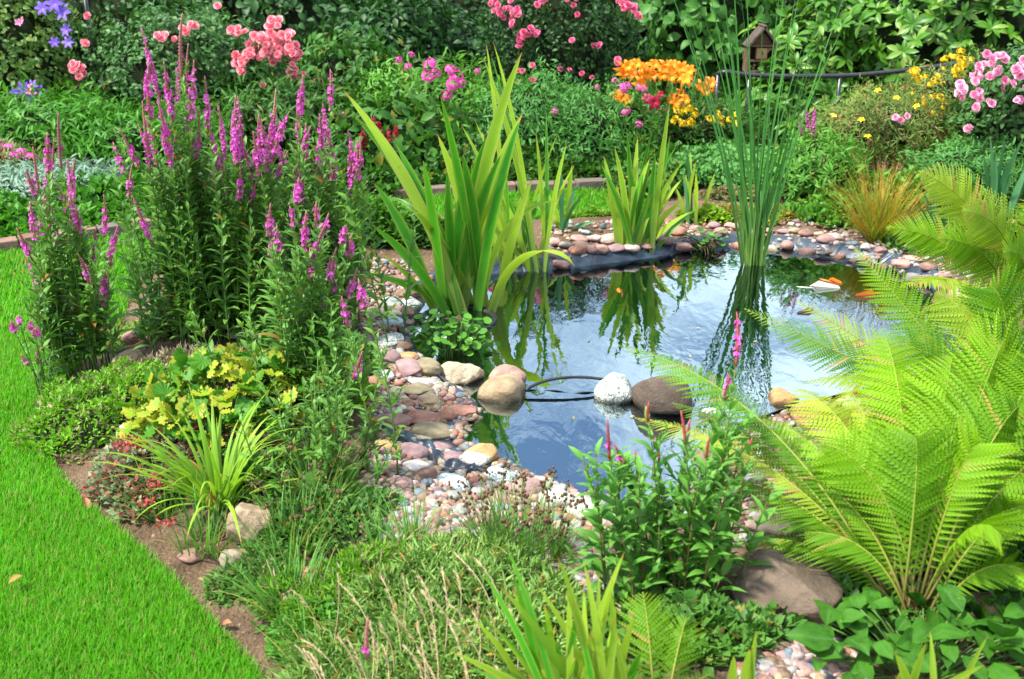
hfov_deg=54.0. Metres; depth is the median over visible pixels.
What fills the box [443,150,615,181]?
leafy cover
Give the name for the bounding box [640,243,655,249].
cobble
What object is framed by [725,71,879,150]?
rhododendron
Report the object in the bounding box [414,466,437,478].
cobble
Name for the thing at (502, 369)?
boulder
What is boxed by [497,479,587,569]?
rush tuft
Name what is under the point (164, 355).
dry cushion
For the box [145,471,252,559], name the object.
rush tuft
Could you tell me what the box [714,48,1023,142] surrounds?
hoop fence
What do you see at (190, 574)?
ground
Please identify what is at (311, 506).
rush tuft
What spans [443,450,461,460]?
cobble
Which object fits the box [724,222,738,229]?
cobble
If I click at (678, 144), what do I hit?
leafy cover
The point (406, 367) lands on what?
cobble
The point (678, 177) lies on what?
leafy shrub
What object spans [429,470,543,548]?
rush tuft
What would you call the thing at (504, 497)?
cobble
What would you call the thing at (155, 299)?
leafy cover
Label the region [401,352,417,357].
cobble
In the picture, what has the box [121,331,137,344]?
cobble
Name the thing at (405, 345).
cobble
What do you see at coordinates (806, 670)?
pebble
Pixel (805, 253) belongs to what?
cobble
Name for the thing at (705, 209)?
herb cushion
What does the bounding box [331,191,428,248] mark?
leafy cover
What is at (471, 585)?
thyme mat
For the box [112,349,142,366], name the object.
cobble
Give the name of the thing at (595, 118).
leafy shrub
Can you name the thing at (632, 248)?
cobble
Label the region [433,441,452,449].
cobble
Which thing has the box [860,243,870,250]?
cobble
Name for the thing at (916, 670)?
iris
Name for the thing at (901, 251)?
cobble
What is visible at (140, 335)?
leafy cover
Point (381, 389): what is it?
pebble
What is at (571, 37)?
climbing rose
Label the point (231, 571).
thyme mat
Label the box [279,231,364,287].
leafy cover
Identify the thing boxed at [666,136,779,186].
leafy shrub
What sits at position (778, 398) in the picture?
boulder
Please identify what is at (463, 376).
boulder
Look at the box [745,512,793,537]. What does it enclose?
boulder
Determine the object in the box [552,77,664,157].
phlox
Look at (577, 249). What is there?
cobble
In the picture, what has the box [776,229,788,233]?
cobble
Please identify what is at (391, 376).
cobble
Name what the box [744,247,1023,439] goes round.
fern
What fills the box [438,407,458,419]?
cobble
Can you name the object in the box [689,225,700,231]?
cobble
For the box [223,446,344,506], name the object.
purslane mat
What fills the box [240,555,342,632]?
leafy cover
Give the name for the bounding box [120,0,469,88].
hedge shrub
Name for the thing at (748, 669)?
iris
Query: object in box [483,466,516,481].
cobble
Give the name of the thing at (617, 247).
cobble
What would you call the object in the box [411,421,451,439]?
boulder
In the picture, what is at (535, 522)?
rush tuft
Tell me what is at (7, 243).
brick edging
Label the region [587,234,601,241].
cobble
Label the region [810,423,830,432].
cobble
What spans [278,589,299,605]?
cobble
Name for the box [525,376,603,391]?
hose
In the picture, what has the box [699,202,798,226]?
moss cushion
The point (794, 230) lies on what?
cobble
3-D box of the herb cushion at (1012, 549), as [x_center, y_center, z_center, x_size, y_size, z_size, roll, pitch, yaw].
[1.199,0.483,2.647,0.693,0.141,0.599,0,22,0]
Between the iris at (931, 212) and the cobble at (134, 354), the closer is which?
the cobble at (134, 354)
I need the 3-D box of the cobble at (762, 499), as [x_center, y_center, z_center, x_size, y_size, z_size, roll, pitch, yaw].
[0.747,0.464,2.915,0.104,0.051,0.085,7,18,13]
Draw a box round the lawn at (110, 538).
[0,190,606,678]
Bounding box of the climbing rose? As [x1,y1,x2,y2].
[472,0,656,99]
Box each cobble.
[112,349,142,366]
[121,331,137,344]
[177,548,205,563]
[219,548,249,569]
[262,557,279,567]
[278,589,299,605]
[301,566,322,582]
[368,376,379,385]
[369,369,394,379]
[377,413,411,427]
[378,333,403,347]
[378,440,400,451]
[379,350,400,363]
[380,296,401,305]
[381,316,402,326]
[389,386,404,398]
[390,476,412,488]
[395,358,420,377]
[396,341,412,350]
[400,306,414,317]
[400,442,428,458]
[401,296,422,309]
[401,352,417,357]
[403,460,429,471]
[408,377,432,383]
[414,434,432,439]
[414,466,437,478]
[417,357,441,376]
[418,393,440,406]
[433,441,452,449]
[436,473,469,490]
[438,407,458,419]
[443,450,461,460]
[450,404,476,416]
[459,451,487,465]
[464,443,498,463]
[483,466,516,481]
[491,490,509,504]
[507,477,542,497]
[538,488,573,507]
[549,238,560,245]
[553,260,570,269]
[557,242,571,247]
[566,496,602,519]
[569,245,586,254]
[570,234,587,241]
[572,241,588,245]
[581,230,589,234]
[586,244,597,253]
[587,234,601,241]
[596,244,608,252]
[599,233,613,243]
[608,243,624,251]
[624,243,640,251]
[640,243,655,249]
[655,235,674,244]
[671,226,686,235]
[675,242,692,252]
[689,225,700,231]
[699,407,722,426]
[707,221,720,227]
[712,522,739,534]
[713,227,727,234]
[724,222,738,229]
[729,242,738,251]
[744,468,764,483]
[751,486,784,507]
[763,245,778,255]
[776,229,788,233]
[781,240,793,250]
[788,228,799,233]
[795,247,815,260]
[798,229,812,236]
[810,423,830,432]
[814,231,824,235]
[816,234,836,243]
[828,233,841,239]
[830,254,845,261]
[845,241,858,244]
[846,258,858,266]
[858,261,874,268]
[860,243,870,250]
[874,246,887,252]
[874,264,890,273]
[888,247,903,254]
[891,259,910,268]
[904,255,922,261]
[919,262,937,270]
[937,270,952,277]
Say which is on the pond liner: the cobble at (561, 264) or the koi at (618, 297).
the cobble at (561, 264)
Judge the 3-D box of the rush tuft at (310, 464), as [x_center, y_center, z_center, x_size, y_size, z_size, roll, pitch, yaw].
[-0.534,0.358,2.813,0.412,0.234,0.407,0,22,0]
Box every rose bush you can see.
[49,0,314,118]
[936,39,1023,192]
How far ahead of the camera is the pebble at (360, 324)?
4.22 m
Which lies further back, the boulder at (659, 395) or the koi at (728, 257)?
the koi at (728, 257)
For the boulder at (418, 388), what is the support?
on the gravel
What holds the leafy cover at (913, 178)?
on the ground at (190, 574)
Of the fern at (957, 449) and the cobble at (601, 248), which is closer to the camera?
the fern at (957, 449)
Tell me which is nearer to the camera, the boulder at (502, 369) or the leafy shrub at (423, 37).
the boulder at (502, 369)
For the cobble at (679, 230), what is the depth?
5.57 m
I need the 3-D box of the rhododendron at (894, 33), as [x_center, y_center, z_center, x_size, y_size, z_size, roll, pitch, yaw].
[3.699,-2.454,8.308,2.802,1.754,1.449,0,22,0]
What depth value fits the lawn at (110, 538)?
2.62 m
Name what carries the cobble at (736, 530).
on the gravel
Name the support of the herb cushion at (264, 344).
on the ground at (190, 574)
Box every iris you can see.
[344,52,573,318]
[438,44,573,278]
[449,548,641,678]
[549,165,594,232]
[602,104,695,254]
[676,148,714,225]
[727,631,756,678]
[894,632,987,678]
[919,188,950,230]
[983,137,1023,215]
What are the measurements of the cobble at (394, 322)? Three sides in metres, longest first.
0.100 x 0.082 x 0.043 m
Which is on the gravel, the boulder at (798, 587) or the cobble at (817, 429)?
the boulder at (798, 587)
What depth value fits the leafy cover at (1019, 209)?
5.22 m
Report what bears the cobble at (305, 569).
on the ground at (190, 574)
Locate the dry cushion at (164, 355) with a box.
[118,339,267,382]
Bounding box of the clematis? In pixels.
[0,0,89,110]
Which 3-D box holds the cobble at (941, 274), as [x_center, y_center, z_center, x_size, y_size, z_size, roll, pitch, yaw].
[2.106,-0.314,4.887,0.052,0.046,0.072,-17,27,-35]
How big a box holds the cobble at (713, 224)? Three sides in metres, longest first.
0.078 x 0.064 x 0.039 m
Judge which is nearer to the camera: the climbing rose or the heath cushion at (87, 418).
the heath cushion at (87, 418)
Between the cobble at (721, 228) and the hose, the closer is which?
the hose
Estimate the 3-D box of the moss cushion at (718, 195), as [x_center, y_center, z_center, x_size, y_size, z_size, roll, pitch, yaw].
[1.425,-0.903,6.133,0.666,0.096,0.336,0,22,0]
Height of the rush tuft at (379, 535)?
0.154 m
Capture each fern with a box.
[615,592,718,678]
[619,327,1023,620]
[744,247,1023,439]
[886,162,1023,340]
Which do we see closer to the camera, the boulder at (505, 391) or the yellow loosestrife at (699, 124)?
the boulder at (505, 391)
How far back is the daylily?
2.90 m
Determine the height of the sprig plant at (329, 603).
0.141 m
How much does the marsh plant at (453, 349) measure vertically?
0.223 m
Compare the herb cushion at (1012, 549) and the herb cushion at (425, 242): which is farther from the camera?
the herb cushion at (425, 242)
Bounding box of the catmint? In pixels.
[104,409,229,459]
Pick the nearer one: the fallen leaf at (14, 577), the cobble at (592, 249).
the fallen leaf at (14, 577)
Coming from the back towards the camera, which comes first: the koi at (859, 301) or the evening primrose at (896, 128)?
the evening primrose at (896, 128)
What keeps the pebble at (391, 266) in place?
on the gravel
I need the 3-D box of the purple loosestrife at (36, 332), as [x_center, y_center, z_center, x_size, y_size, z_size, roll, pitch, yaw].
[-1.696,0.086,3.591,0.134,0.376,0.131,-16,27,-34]
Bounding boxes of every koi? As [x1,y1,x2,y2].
[611,287,631,307]
[724,252,773,264]
[764,281,853,309]
[765,307,842,330]
[810,277,862,293]
[819,290,909,315]
[843,311,880,341]
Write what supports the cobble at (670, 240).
on the ground at (190, 574)
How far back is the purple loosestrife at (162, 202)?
3.75 m
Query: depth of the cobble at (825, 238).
5.43 m
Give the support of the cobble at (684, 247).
on the ground at (190, 574)
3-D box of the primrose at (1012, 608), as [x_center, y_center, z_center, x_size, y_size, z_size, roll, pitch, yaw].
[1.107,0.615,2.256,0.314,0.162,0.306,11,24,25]
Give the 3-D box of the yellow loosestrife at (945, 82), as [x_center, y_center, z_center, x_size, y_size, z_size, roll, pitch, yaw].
[2.916,-1.512,6.728,0.935,0.943,0.998,0,22,0]
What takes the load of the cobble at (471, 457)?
on the gravel
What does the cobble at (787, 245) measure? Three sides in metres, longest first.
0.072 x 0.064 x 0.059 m
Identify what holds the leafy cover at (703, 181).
on the ground at (190, 574)
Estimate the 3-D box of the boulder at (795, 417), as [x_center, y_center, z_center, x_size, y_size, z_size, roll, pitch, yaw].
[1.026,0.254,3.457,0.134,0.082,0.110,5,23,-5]
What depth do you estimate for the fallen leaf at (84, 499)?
2.99 m
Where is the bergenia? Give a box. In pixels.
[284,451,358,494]
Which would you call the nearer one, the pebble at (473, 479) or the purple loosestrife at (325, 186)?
the pebble at (473, 479)
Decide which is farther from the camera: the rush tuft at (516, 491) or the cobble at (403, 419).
the cobble at (403, 419)
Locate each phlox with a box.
[336,47,528,138]
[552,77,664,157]
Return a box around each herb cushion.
[234,311,385,375]
[389,214,492,248]
[539,201,643,218]
[674,202,733,222]
[856,487,1023,591]
[875,210,1022,256]
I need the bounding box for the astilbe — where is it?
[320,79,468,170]
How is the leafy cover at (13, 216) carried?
on the ground at (190, 574)
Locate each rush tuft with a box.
[97,447,192,524]
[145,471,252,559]
[206,516,362,629]
[232,469,350,567]
[242,418,383,514]
[252,602,362,678]
[332,498,435,566]
[354,480,480,548]
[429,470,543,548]
[449,461,588,568]
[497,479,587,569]
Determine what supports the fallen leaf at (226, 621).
on the ground at (190, 574)
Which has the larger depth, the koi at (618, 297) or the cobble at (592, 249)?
the cobble at (592, 249)
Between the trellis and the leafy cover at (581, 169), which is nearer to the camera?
the leafy cover at (581, 169)
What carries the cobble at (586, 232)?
on the ground at (190, 574)
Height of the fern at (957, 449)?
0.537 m
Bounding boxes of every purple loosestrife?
[9,314,57,405]
[16,113,131,380]
[109,13,240,354]
[145,88,356,344]
[186,177,385,430]
[207,69,424,341]
[231,278,406,508]
[350,616,376,678]
[564,311,788,613]
[794,105,818,189]
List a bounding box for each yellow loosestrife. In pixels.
[647,83,783,152]
[879,40,995,157]
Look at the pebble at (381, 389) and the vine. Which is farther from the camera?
the vine
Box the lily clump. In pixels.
[610,56,716,145]
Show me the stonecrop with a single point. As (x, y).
(100, 490)
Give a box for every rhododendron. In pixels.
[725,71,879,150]
[737,0,890,99]
[752,51,808,146]
[789,0,1023,104]
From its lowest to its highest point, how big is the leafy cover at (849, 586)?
0.106 m
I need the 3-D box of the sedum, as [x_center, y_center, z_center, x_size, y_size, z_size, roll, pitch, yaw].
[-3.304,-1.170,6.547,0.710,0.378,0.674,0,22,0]
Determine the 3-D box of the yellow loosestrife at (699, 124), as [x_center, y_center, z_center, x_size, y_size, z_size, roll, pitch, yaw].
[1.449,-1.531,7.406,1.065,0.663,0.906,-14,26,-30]
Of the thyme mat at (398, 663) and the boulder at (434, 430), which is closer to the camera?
the thyme mat at (398, 663)
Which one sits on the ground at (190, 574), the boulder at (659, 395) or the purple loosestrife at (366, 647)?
the purple loosestrife at (366, 647)
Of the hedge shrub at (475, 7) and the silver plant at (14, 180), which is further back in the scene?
the hedge shrub at (475, 7)
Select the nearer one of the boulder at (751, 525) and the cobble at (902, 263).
the boulder at (751, 525)
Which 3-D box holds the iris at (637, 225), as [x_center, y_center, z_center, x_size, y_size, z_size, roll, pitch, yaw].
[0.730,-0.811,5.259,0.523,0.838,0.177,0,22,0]
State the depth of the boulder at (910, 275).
5.01 m
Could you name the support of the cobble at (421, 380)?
on the ground at (190, 574)
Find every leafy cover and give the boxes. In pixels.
[0,187,114,238]
[37,167,214,222]
[106,318,148,350]
[135,289,287,339]
[146,155,348,212]
[149,287,166,314]
[222,477,407,557]
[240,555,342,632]
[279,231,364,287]
[287,147,450,196]
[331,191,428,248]
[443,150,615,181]
[572,584,811,677]
[588,140,699,177]
[701,152,857,189]
[781,187,880,229]
[809,434,1023,525]
[812,165,985,213]
[830,564,936,639]
[963,467,1023,589]
[967,332,1023,394]
[991,206,1023,271]
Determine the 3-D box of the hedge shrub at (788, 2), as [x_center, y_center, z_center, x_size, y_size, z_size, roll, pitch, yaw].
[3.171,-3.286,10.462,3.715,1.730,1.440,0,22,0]
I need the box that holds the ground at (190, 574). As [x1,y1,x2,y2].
[0,82,1023,678]
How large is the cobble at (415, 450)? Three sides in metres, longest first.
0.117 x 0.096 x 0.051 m
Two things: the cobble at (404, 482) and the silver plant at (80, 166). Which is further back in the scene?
the silver plant at (80, 166)
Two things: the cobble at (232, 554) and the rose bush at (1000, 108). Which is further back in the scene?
the rose bush at (1000, 108)
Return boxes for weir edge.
[524,389,594,401]
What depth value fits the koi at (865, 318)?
4.54 m
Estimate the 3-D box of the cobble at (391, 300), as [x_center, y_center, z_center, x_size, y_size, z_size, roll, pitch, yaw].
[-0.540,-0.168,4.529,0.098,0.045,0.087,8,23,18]
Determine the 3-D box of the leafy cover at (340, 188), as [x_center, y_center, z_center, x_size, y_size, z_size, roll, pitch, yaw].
[-1.673,-0.986,6.323,1.349,0.314,0.662,0,22,0]
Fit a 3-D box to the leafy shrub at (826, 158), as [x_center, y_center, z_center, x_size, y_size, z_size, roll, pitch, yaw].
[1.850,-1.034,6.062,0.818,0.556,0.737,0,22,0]
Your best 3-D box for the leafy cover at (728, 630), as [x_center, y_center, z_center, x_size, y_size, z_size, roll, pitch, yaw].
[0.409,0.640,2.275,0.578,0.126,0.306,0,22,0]
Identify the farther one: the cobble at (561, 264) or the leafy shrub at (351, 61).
the leafy shrub at (351, 61)
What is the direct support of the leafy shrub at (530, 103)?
on the ground at (190, 574)
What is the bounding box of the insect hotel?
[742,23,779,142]
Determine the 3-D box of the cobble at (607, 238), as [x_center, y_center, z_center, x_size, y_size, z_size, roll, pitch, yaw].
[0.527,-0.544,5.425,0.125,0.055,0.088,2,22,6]
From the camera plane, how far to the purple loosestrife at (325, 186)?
3.93 m
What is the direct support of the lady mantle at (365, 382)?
on the ground at (190, 574)
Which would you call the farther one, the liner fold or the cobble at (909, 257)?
the cobble at (909, 257)
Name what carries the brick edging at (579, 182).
on the ground at (190, 574)
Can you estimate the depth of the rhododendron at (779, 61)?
7.75 m
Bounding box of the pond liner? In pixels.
[399,233,970,511]
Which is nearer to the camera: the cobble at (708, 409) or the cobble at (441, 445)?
the cobble at (441, 445)
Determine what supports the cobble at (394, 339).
on the gravel
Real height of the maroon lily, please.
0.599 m
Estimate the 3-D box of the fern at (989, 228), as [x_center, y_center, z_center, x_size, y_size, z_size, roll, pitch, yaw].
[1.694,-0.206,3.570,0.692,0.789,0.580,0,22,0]
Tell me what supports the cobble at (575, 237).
on the gravel
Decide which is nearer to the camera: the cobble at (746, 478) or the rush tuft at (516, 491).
the rush tuft at (516, 491)
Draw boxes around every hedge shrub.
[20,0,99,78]
[41,0,217,89]
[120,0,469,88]
[386,0,506,33]
[487,0,779,94]
[745,0,893,96]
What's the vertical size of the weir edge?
0.058 m
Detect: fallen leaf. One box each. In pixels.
[8,574,21,583]
[82,497,90,508]
[222,619,230,624]
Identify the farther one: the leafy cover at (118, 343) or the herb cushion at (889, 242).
the herb cushion at (889, 242)
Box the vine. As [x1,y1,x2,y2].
[631,0,786,107]
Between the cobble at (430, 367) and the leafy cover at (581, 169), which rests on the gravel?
the cobble at (430, 367)
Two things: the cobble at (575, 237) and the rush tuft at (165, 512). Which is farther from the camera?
the cobble at (575, 237)
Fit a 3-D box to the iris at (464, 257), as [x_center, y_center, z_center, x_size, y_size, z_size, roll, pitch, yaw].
[-0.220,-0.649,4.408,0.988,1.190,0.450,0,22,0]
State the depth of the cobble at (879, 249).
5.25 m
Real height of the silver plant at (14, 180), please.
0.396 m
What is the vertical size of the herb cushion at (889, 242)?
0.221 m
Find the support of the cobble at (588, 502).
on the gravel
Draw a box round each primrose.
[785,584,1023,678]
[806,74,975,176]
[932,575,1023,665]
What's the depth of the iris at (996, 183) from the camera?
5.37 m
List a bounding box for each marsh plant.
[407,308,500,364]
[684,227,728,261]
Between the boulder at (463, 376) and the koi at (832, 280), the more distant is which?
the koi at (832, 280)
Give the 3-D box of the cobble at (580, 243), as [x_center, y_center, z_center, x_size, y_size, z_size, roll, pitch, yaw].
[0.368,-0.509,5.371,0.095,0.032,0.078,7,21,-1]
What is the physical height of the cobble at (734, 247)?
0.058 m
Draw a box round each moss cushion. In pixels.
[698,184,798,202]
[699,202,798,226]
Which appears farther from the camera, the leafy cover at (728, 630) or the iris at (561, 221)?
the iris at (561, 221)
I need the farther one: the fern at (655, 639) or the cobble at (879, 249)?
the cobble at (879, 249)
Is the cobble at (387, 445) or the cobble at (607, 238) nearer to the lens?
the cobble at (387, 445)
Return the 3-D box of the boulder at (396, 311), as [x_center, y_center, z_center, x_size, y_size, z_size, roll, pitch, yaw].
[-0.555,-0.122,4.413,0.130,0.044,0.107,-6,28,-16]
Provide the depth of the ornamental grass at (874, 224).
5.40 m
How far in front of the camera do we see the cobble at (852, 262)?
5.29 m
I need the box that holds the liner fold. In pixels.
[379,425,478,474]
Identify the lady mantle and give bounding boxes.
[116,342,332,463]
[234,351,378,423]
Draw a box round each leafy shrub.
[0,72,153,169]
[56,93,253,173]
[194,59,370,165]
[277,21,415,111]
[301,0,484,89]
[397,122,542,176]
[434,7,503,117]
[456,47,596,158]
[533,67,672,170]
[603,148,701,197]
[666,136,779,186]
[746,123,892,203]
[896,128,1023,204]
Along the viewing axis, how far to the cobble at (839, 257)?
5.34 m
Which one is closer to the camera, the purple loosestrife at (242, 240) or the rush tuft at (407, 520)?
the rush tuft at (407, 520)
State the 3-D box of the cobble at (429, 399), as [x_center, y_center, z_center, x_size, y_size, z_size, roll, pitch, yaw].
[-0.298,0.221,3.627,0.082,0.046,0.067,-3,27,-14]
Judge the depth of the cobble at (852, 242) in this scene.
5.38 m
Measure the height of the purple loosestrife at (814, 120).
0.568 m
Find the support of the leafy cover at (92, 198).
on the ground at (190, 574)
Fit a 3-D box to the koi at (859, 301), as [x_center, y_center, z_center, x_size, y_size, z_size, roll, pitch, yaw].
[1.693,-0.179,4.805,0.440,0.120,0.176,-3,22,-8]
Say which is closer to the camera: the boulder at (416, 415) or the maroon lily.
the boulder at (416, 415)
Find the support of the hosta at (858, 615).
on the ground at (190, 574)
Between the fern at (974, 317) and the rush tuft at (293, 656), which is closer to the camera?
the rush tuft at (293, 656)
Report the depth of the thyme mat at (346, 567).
2.50 m
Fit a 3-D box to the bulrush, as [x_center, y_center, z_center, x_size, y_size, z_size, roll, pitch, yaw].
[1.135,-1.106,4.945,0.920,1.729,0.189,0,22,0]
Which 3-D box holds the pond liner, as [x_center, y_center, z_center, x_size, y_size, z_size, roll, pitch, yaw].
[0.698,0.096,4.561,3.032,0.517,2.236,-17,28,-36]
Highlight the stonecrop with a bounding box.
[81,420,225,528]
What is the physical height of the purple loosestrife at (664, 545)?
0.663 m
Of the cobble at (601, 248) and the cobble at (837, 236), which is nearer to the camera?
the cobble at (601, 248)
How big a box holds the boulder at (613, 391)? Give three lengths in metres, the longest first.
0.148 x 0.146 x 0.120 m
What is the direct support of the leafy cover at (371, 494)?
on the ground at (190, 574)
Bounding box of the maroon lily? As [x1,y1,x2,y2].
[641,91,664,146]
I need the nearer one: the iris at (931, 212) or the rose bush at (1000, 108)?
the iris at (931, 212)
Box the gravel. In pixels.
[357,218,974,678]
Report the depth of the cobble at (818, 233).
5.55 m
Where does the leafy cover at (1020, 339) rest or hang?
on the ground at (190, 574)
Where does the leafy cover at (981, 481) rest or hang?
on the ground at (190, 574)
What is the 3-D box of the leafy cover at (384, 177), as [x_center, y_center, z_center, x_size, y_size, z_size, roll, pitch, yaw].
[-0.981,-1.113,6.644,1.260,0.316,0.556,0,22,0]
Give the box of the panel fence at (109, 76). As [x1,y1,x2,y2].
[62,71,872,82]
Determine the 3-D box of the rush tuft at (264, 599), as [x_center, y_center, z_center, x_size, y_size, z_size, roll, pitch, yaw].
[-0.555,0.579,2.498,0.423,0.224,0.392,10,24,23]
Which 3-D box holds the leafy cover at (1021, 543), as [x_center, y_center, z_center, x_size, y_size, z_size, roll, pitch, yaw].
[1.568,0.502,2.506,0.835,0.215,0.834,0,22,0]
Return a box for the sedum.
[0,131,58,176]
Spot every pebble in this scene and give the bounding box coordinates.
[358,322,366,327]
[378,385,384,393]
[388,262,396,269]
[446,394,454,400]
[468,475,478,483]
[797,666,812,676]
[835,670,845,677]
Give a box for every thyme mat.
[198,537,293,607]
[243,535,457,648]
[262,603,565,678]
[263,526,584,678]
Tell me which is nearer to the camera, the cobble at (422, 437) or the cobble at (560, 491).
the cobble at (560, 491)
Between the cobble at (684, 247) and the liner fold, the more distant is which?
the cobble at (684, 247)
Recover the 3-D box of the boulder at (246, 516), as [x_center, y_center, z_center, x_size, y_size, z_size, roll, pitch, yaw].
[-0.721,0.515,2.762,0.142,0.132,0.116,5,23,-5]
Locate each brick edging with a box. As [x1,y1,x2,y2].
[0,199,281,251]
[393,178,614,199]
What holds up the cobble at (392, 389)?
on the gravel
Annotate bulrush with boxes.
[674,0,843,281]
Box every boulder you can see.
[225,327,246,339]
[226,502,273,544]
[371,305,399,317]
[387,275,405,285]
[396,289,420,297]
[403,382,434,395]
[407,409,441,424]
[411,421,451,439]
[441,361,483,388]
[477,374,525,408]
[488,364,526,383]
[594,372,631,411]
[631,375,692,419]
[691,450,735,471]
[729,549,843,623]
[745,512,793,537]
[765,387,799,411]
[792,402,827,425]
[903,273,919,283]
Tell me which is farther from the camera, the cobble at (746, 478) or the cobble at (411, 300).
the cobble at (411, 300)
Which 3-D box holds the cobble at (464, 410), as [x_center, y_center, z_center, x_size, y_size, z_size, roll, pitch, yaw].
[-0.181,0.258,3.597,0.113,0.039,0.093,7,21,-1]
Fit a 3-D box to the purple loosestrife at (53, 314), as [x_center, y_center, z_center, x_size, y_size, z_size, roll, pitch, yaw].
[-1.666,-0.338,3.753,0.422,1.040,0.386,-5,23,-13]
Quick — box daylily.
[80,384,329,544]
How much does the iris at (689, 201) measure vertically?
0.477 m
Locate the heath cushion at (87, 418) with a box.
[6,355,205,463]
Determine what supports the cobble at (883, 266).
on the pond liner
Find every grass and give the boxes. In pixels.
[290,552,519,678]
[807,155,960,242]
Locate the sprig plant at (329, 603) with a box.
[263,594,344,663]
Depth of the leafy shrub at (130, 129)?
6.62 m
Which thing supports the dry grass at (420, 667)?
on the thyme mat at (398, 663)
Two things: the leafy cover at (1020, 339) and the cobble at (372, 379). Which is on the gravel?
the cobble at (372, 379)
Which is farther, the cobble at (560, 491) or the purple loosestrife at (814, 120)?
the purple loosestrife at (814, 120)
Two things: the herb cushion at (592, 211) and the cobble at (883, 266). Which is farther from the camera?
the herb cushion at (592, 211)
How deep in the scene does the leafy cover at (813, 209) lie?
5.70 m
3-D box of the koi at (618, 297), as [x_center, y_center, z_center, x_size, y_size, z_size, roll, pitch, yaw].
[0.528,-0.206,4.827,0.104,0.073,0.260,2,22,4]
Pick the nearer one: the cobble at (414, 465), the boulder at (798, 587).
the boulder at (798, 587)
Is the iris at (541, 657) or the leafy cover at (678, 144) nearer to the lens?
the iris at (541, 657)
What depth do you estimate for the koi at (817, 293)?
4.89 m
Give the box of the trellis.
[33,0,101,95]
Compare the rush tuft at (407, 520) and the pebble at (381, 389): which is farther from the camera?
the pebble at (381, 389)
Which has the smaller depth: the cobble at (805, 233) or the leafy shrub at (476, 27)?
the cobble at (805, 233)
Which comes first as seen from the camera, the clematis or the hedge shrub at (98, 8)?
the clematis
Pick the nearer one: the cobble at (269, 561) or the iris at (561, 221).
the cobble at (269, 561)
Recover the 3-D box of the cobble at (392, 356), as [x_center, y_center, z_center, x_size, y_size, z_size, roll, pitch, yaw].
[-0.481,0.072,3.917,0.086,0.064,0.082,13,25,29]
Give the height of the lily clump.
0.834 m
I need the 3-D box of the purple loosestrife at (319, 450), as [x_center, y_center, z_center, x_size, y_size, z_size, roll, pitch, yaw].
[-0.581,0.117,2.919,0.500,0.651,0.476,-8,23,-19]
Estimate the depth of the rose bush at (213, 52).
7.21 m
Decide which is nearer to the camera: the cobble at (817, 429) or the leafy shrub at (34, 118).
the cobble at (817, 429)
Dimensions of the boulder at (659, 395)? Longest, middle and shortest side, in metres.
0.238 x 0.195 x 0.178 m
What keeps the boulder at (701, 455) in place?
on the gravel
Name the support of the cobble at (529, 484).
on the gravel
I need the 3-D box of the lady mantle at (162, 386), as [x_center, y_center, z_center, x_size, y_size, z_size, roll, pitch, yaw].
[-0.934,0.206,3.249,0.625,0.343,0.583,-15,26,-33]
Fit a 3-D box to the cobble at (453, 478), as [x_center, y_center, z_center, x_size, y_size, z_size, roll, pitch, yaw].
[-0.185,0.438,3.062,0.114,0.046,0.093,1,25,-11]
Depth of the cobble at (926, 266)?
4.99 m
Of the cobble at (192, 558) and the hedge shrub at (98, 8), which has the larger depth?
the hedge shrub at (98, 8)
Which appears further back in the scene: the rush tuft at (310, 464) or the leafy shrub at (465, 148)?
the leafy shrub at (465, 148)
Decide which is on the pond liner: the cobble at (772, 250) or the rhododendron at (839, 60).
the cobble at (772, 250)
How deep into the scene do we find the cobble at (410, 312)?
4.42 m
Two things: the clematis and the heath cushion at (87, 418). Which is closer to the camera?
the heath cushion at (87, 418)
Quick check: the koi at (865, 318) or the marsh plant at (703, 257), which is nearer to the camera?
the koi at (865, 318)
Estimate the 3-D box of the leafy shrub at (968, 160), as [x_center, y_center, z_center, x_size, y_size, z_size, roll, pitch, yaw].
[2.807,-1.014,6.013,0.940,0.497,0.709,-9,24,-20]
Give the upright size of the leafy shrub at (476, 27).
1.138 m
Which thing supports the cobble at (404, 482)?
on the gravel
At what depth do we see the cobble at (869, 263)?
5.25 m
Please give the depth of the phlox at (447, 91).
7.15 m
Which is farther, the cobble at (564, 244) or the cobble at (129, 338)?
the cobble at (564, 244)
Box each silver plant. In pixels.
[0,147,85,199]
[41,150,129,194]
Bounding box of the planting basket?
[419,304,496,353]
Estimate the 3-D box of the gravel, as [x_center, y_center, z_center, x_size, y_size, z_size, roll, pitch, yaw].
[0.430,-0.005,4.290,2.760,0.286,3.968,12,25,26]

